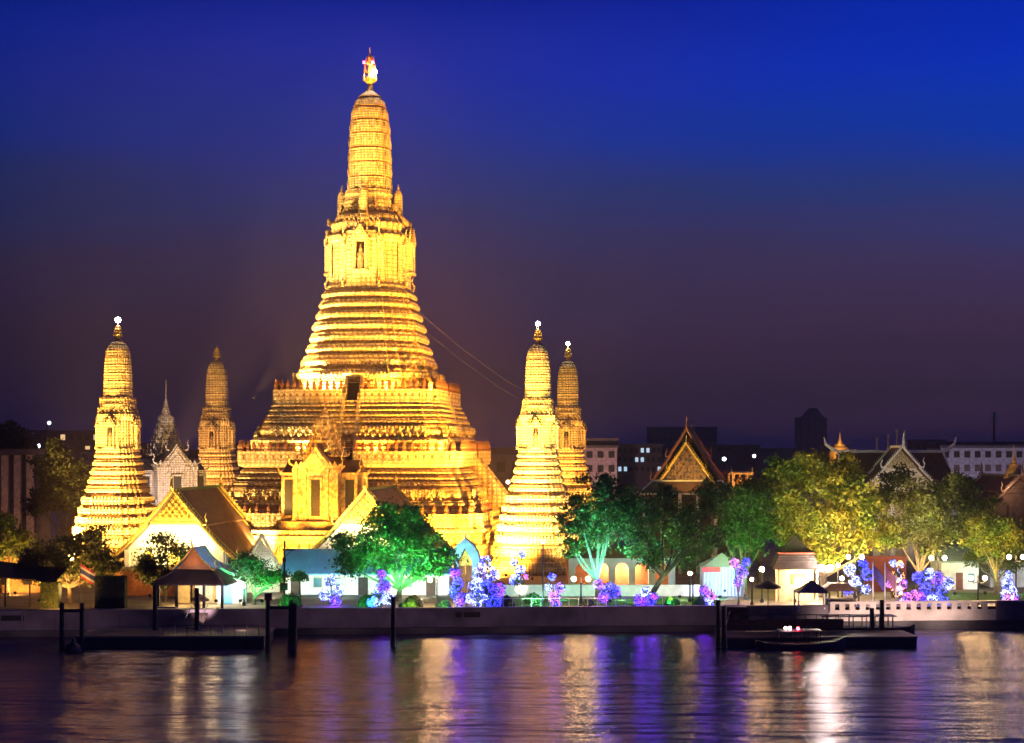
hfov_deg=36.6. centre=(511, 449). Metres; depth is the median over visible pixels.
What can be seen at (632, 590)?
garden wall
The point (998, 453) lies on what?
window
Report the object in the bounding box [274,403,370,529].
mondop pavilion
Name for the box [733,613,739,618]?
door
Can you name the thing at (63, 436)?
window
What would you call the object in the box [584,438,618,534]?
pink apartment block
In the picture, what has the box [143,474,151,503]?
window
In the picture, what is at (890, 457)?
white gabled porch
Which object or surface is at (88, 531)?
background tree
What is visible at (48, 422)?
street light mast
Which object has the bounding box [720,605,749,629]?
pier cabin
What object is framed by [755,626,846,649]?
ferry boat
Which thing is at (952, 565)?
garden house
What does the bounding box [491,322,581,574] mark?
corner prang
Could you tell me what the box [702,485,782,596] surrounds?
dark green tree
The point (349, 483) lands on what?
window
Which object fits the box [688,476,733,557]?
background tree
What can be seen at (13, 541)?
tree
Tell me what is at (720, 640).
mooring piles
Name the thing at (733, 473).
bell tower
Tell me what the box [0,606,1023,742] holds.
river
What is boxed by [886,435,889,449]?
thin mast
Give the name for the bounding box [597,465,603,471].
window
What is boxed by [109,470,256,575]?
ordination hall
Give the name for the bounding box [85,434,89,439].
window
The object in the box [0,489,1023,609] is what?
ground
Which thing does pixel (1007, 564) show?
orange shrub tree
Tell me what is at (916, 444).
skyline house
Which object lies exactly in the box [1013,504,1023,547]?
door
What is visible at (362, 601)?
clipped bush
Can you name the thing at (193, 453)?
rust house
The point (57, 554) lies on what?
orange lit tree
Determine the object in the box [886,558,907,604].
light tree
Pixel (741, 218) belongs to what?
sky
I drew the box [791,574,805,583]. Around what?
window
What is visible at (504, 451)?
skyline house
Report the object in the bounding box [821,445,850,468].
skyline house
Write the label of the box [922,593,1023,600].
lawn
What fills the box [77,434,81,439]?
window
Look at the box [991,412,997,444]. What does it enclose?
antenna mast
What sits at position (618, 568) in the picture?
arched gallery
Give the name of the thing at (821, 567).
garden lamp
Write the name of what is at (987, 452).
window
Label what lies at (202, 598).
parasol
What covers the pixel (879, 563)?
red panel wall
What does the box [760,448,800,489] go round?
skyline house
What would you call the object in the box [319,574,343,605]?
light tree
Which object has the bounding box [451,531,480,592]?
blue pointed gate
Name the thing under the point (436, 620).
river wall
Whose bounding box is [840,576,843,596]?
garden lamp
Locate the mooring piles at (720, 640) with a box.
[715,600,726,647]
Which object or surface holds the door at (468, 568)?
in the blue pointed gate at (466, 546)
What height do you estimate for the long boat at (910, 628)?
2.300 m
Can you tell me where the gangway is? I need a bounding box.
[185,604,207,628]
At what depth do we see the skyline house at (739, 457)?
560.00 m
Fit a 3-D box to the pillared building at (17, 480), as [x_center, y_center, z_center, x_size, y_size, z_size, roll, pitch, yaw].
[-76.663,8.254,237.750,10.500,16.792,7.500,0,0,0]
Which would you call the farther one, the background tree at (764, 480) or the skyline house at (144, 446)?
the skyline house at (144, 446)
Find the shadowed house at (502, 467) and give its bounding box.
[488,455,519,492]
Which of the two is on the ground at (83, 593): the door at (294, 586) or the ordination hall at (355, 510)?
the ordination hall at (355, 510)
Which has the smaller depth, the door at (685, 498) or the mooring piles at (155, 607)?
the mooring piles at (155, 607)
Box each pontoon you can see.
[75,625,274,647]
[721,614,917,647]
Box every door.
[224,586,231,603]
[290,577,298,594]
[358,577,367,594]
[426,578,435,594]
[459,565,464,592]
[466,566,471,592]
[682,495,694,570]
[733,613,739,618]
[895,489,905,555]
[956,573,962,589]
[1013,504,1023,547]
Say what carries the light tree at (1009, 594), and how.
on the ground at (83, 593)
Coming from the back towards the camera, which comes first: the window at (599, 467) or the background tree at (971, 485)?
the window at (599, 467)
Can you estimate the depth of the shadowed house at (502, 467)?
330.00 m
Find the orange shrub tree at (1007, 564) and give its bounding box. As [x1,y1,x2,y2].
[954,491,1023,590]
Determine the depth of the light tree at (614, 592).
164.78 m
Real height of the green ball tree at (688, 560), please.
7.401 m
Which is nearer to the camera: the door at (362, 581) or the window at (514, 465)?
the door at (362, 581)
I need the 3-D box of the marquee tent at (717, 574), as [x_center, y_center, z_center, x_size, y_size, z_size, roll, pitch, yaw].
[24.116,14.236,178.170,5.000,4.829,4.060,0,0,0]
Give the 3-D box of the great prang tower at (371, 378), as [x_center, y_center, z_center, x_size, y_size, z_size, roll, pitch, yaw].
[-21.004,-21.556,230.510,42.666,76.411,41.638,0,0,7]
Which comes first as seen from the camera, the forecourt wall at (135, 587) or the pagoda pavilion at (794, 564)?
the pagoda pavilion at (794, 564)
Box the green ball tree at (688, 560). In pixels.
[672,536,713,603]
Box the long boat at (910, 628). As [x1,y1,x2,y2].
[818,614,914,634]
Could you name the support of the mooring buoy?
on the river
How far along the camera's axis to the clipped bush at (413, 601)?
163.41 m
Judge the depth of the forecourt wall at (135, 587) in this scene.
177.22 m
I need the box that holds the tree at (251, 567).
[226,548,294,604]
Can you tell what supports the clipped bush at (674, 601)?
on the lawn at (619, 601)
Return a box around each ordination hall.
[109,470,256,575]
[300,470,456,548]
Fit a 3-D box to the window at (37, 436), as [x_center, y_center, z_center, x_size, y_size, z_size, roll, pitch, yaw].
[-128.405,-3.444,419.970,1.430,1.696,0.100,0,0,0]
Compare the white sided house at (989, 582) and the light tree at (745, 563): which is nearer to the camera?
the light tree at (745, 563)
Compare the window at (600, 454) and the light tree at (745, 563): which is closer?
the light tree at (745, 563)
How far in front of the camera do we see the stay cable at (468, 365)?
241.99 m
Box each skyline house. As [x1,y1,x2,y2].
[139,443,151,458]
[234,443,245,473]
[490,448,517,454]
[711,445,760,486]
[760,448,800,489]
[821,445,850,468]
[906,440,946,449]
[946,442,1023,444]
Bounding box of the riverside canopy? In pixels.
[0,561,65,606]
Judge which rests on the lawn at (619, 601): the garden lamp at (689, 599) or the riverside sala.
the garden lamp at (689, 599)
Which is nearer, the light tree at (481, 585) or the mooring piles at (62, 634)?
the mooring piles at (62, 634)
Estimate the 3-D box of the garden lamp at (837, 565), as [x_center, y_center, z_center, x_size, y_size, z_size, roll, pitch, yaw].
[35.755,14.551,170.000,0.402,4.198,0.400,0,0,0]
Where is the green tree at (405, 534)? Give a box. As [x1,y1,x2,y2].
[323,496,468,601]
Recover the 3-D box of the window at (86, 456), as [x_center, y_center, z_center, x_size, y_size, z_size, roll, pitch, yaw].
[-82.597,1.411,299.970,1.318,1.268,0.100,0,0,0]
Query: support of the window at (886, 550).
in the white gabled porch
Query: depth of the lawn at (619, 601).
170.31 m
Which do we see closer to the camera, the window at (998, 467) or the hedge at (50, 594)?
the hedge at (50, 594)
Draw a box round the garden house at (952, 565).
[930,547,985,589]
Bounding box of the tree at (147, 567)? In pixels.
[128,530,195,601]
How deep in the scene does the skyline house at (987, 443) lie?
560.00 m
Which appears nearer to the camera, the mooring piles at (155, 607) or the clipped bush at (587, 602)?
the mooring piles at (155, 607)
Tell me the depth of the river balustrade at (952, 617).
164.55 m
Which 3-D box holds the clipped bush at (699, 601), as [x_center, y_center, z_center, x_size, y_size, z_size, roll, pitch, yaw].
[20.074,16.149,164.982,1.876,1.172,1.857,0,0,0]
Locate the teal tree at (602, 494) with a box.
[553,470,642,601]
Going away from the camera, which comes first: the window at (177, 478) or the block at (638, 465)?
the window at (177, 478)
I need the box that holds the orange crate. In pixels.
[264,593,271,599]
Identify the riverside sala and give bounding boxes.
[149,538,238,607]
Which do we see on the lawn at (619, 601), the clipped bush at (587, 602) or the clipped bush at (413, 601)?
the clipped bush at (587, 602)
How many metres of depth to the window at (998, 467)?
299.94 m
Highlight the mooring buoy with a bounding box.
[64,639,81,652]
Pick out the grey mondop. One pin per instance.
(164, 459)
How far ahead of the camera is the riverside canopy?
165.71 m
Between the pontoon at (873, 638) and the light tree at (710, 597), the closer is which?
the pontoon at (873, 638)
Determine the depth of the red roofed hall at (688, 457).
211.66 m
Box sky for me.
[0,0,1023,449]
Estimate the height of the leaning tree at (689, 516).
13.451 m
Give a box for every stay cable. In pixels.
[414,308,523,390]
[424,330,520,399]
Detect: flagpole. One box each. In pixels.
[872,560,883,600]
[884,561,894,600]
[895,573,896,605]
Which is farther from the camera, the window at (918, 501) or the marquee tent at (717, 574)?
the window at (918, 501)
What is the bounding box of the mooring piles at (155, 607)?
[153,585,198,629]
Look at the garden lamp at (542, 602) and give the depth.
166.94 m
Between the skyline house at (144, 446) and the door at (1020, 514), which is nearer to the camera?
the door at (1020, 514)
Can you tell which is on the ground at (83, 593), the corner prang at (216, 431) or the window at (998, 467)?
the corner prang at (216, 431)
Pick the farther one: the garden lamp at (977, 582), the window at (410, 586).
the window at (410, 586)
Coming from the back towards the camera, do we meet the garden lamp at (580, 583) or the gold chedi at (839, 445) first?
the gold chedi at (839, 445)
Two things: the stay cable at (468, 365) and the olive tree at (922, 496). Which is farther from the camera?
the stay cable at (468, 365)
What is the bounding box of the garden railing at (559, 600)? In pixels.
[474,597,662,606]
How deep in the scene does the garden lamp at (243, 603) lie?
165.93 m
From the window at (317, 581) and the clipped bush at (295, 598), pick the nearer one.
the clipped bush at (295, 598)
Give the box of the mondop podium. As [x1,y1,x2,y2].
[250,526,327,565]
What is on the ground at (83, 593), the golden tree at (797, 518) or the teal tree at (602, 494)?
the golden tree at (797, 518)
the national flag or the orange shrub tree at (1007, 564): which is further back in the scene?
the orange shrub tree at (1007, 564)
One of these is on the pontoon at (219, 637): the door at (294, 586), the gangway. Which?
the gangway
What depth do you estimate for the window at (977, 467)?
299.94 m
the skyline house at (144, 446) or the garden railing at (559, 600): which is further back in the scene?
the skyline house at (144, 446)
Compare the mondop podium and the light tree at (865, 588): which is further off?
the mondop podium
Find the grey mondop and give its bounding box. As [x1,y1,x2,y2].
[140,394,209,505]
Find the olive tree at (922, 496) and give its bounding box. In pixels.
[877,470,967,590]
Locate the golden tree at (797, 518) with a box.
[756,446,902,596]
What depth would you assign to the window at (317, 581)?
178.18 m
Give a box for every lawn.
[480,597,727,606]
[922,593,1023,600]
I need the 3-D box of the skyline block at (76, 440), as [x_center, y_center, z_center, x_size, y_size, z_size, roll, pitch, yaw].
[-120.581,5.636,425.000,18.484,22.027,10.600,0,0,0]
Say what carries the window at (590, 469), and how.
in the pink apartment block at (601, 454)
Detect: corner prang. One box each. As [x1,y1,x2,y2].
[69,317,155,577]
[198,348,239,488]
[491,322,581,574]
[555,342,603,546]
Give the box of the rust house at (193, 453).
[185,450,198,457]
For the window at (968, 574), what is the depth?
185.01 m
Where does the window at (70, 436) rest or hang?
in the skyline block at (76, 440)
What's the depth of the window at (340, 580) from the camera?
178.14 m
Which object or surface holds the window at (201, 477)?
in the grey mondop
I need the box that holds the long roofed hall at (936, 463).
[824,436,956,559]
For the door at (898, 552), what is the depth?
231.66 m
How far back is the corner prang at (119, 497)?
203.53 m
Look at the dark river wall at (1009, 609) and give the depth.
165.23 m
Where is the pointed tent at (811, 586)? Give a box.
[793,580,829,611]
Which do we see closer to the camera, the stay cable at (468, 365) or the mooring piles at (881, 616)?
the mooring piles at (881, 616)
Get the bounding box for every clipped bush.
[278,592,302,607]
[290,570,309,598]
[357,594,377,607]
[403,595,423,606]
[438,599,451,606]
[496,595,514,606]
[524,592,541,603]
[582,599,593,605]
[664,596,679,604]
[692,596,706,604]
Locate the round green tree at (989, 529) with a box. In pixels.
[956,506,1023,594]
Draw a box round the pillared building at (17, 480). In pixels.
[0,449,49,549]
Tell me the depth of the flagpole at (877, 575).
165.47 m
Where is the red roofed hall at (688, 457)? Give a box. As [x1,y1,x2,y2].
[635,416,736,571]
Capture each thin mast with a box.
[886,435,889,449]
[895,430,898,445]
[903,430,906,447]
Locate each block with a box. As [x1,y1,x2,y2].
[33,430,94,510]
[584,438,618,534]
[617,444,663,524]
[646,427,717,465]
[925,445,1023,532]
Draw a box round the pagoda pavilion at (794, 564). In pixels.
[768,535,818,601]
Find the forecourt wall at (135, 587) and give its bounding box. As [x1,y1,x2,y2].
[105,567,192,595]
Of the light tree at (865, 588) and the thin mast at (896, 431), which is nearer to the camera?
the light tree at (865, 588)
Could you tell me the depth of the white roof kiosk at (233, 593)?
167.44 m
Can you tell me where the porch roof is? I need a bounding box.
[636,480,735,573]
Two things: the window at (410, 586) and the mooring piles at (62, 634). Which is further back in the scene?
the window at (410, 586)
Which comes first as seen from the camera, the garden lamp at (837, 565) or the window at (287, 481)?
the garden lamp at (837, 565)
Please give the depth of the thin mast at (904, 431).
261.85 m
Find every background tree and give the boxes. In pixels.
[78,522,117,553]
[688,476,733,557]
[729,471,780,582]
[858,461,916,555]
[942,470,987,546]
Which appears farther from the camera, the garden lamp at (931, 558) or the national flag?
the garden lamp at (931, 558)
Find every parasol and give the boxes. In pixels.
[191,594,208,601]
[755,581,780,588]
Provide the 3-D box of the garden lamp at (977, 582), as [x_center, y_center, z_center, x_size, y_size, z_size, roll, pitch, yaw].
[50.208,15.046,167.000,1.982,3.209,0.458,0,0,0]
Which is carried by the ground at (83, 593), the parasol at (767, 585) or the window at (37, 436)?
the parasol at (767, 585)
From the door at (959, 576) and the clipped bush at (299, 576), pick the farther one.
the door at (959, 576)
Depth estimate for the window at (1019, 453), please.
299.94 m
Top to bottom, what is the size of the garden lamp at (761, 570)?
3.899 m
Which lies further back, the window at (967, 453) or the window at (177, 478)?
the window at (967, 453)
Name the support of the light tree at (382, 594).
on the ground at (83, 593)
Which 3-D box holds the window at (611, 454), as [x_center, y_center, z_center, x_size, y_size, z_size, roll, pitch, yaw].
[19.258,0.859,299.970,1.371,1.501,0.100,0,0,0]
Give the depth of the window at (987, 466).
299.94 m
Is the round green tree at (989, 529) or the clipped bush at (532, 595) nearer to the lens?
the clipped bush at (532, 595)
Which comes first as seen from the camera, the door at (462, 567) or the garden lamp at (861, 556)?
the garden lamp at (861, 556)
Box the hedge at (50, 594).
[39,581,61,607]
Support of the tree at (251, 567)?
on the ground at (83, 593)
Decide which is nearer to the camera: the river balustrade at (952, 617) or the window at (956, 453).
the river balustrade at (952, 617)
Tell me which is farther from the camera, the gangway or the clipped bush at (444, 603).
the clipped bush at (444, 603)
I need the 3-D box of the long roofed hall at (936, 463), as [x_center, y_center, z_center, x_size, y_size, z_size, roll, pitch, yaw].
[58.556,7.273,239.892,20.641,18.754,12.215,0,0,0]
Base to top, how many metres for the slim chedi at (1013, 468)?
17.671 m
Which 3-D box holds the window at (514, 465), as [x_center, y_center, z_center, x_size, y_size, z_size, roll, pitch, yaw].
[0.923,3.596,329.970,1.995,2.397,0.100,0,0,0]
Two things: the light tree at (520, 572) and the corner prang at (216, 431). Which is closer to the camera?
the light tree at (520, 572)
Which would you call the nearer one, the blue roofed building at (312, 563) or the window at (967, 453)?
the blue roofed building at (312, 563)
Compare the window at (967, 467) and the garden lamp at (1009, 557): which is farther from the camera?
the window at (967, 467)
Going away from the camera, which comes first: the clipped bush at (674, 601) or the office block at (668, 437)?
the clipped bush at (674, 601)
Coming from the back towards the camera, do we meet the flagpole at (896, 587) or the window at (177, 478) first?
the window at (177, 478)
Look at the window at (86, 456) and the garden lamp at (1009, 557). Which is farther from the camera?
the window at (86, 456)
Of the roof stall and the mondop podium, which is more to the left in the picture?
the mondop podium
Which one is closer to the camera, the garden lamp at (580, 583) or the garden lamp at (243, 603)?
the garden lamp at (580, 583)
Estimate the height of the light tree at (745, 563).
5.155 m
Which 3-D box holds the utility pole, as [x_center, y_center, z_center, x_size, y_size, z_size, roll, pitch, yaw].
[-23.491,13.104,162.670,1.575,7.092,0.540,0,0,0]
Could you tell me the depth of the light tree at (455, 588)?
163.82 m
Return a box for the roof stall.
[822,582,856,606]
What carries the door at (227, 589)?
in the white roof kiosk at (233, 593)
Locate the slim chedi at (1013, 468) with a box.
[1003,448,1020,478]
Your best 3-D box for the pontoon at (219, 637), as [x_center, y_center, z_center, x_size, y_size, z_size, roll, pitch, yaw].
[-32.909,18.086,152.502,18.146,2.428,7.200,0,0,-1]
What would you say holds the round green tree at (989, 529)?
on the ground at (83, 593)
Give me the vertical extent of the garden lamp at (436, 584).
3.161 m
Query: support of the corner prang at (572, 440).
on the ground at (83, 593)
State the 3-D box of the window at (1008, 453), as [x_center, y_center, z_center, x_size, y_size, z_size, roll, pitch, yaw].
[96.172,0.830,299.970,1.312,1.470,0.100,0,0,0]
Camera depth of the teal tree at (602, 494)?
169.46 m
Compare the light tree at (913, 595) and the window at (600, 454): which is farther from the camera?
the window at (600, 454)
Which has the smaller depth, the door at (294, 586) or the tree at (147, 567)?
the tree at (147, 567)
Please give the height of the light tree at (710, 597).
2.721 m
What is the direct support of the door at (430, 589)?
in the blue roofed building at (312, 563)
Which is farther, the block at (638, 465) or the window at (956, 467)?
the block at (638, 465)
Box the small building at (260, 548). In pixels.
[241,533,281,592]
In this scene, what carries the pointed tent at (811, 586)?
on the ground at (83, 593)
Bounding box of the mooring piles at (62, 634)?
[59,603,84,648]
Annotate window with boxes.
[35,434,40,439]
[60,434,65,439]
[68,434,73,439]
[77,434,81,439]
[82,454,88,460]
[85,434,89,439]
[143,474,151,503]
[172,474,183,487]
[198,474,205,485]
[282,477,292,516]
[308,477,322,517]
[313,577,322,587]
[336,577,344,587]
[343,477,356,511]
[403,577,412,587]
[496,461,505,472]
[512,461,516,472]
[586,451,592,457]
[587,465,592,471]
[597,451,603,457]
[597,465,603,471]
[608,451,614,457]
[608,465,614,471]
[664,503,669,546]
[705,513,712,560]
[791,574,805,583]
[880,504,887,554]
[914,501,920,554]
[945,451,949,457]
[953,450,959,457]
[953,464,959,471]
[964,450,970,457]
[964,464,970,471]
[968,574,973,581]
[974,450,980,457]
[974,464,980,471]
[985,450,990,457]
[985,464,990,471]
[995,450,1001,457]
[995,464,1001,471]
[1005,450,1011,457]
[1016,450,1022,457]
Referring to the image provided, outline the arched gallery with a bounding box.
[566,547,675,584]
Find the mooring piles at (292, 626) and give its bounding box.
[265,600,296,650]
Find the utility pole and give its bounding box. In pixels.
[280,541,295,605]
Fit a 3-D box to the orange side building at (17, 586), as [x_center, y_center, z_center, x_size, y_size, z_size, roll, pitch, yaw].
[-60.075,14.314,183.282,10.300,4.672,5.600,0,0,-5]
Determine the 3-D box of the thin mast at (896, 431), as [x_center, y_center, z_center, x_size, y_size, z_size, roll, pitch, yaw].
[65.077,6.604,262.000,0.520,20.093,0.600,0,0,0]
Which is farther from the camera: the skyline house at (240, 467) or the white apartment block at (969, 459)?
the skyline house at (240, 467)
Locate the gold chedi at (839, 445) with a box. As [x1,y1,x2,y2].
[827,435,848,553]
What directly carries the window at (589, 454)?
in the pink apartment block at (601, 454)
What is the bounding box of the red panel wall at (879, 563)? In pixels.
[865,556,905,591]
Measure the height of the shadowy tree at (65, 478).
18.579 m
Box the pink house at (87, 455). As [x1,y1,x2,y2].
[78,449,96,474]
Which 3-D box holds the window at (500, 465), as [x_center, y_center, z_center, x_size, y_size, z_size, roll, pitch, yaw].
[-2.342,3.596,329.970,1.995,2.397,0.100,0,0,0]
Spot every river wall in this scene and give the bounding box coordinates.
[0,604,828,636]
[995,600,1023,619]
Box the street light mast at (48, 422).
[46,421,50,445]
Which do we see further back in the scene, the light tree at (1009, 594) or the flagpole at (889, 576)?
the light tree at (1009, 594)
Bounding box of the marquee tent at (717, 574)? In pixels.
[699,553,741,595]
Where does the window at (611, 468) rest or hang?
in the pink apartment block at (601, 454)
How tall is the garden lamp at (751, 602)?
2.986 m
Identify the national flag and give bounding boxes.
[80,564,94,584]
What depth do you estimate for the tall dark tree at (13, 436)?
260.46 m
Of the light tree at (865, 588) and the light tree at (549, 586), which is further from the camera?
the light tree at (865, 588)
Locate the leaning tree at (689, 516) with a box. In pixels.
[600,482,730,601]
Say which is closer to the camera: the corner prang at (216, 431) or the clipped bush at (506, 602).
the clipped bush at (506, 602)
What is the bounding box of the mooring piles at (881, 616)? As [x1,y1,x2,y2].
[870,600,883,629]
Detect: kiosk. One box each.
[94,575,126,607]
[217,561,248,603]
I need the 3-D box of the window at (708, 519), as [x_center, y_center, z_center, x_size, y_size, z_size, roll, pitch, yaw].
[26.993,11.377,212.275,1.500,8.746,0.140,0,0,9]
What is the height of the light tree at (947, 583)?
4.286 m
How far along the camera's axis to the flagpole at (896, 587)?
165.45 m
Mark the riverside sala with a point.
(197, 566)
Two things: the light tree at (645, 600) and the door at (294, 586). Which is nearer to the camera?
the light tree at (645, 600)
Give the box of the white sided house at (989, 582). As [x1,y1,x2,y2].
[981,547,1023,586]
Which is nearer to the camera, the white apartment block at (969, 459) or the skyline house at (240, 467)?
the white apartment block at (969, 459)
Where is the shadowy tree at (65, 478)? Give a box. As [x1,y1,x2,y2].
[20,436,92,537]
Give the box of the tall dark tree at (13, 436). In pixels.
[0,419,43,455]
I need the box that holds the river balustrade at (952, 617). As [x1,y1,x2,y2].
[828,600,1023,628]
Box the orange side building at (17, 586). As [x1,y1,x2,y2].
[0,551,48,592]
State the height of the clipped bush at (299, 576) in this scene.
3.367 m
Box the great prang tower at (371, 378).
[226,50,508,573]
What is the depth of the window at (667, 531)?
213.10 m
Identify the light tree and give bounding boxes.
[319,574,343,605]
[366,569,393,607]
[446,566,466,606]
[463,555,505,606]
[509,549,529,604]
[544,573,565,605]
[592,578,621,605]
[633,586,658,605]
[699,584,716,604]
[729,557,750,604]
[843,559,871,604]
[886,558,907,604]
[899,589,920,600]
[912,568,954,604]
[1000,571,1018,599]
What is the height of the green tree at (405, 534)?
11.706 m
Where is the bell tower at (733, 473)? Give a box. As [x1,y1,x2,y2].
[726,467,753,564]
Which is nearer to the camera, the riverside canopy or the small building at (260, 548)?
the riverside canopy
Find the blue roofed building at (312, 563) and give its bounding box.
[281,548,452,594]
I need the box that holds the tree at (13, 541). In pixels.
[0,510,40,594]
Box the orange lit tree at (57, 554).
[14,524,127,602]
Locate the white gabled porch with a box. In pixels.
[864,433,944,561]
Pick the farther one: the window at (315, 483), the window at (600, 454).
the window at (600, 454)
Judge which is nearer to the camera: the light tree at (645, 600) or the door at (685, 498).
the light tree at (645, 600)
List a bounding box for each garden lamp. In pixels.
[242,585,245,605]
[428,578,445,606]
[541,542,544,604]
[572,577,589,605]
[688,572,691,601]
[750,578,753,604]
[760,567,763,602]
[818,565,833,596]
[836,564,839,596]
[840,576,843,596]
[846,555,863,597]
[929,556,946,589]
[969,576,986,604]
[1007,555,1023,594]
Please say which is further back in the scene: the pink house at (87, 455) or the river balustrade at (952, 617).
the pink house at (87, 455)
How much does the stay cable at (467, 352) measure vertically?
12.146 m
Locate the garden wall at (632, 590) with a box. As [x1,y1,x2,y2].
[493,585,700,595]
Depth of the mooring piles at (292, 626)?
146.81 m
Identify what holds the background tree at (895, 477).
on the ground at (83, 593)

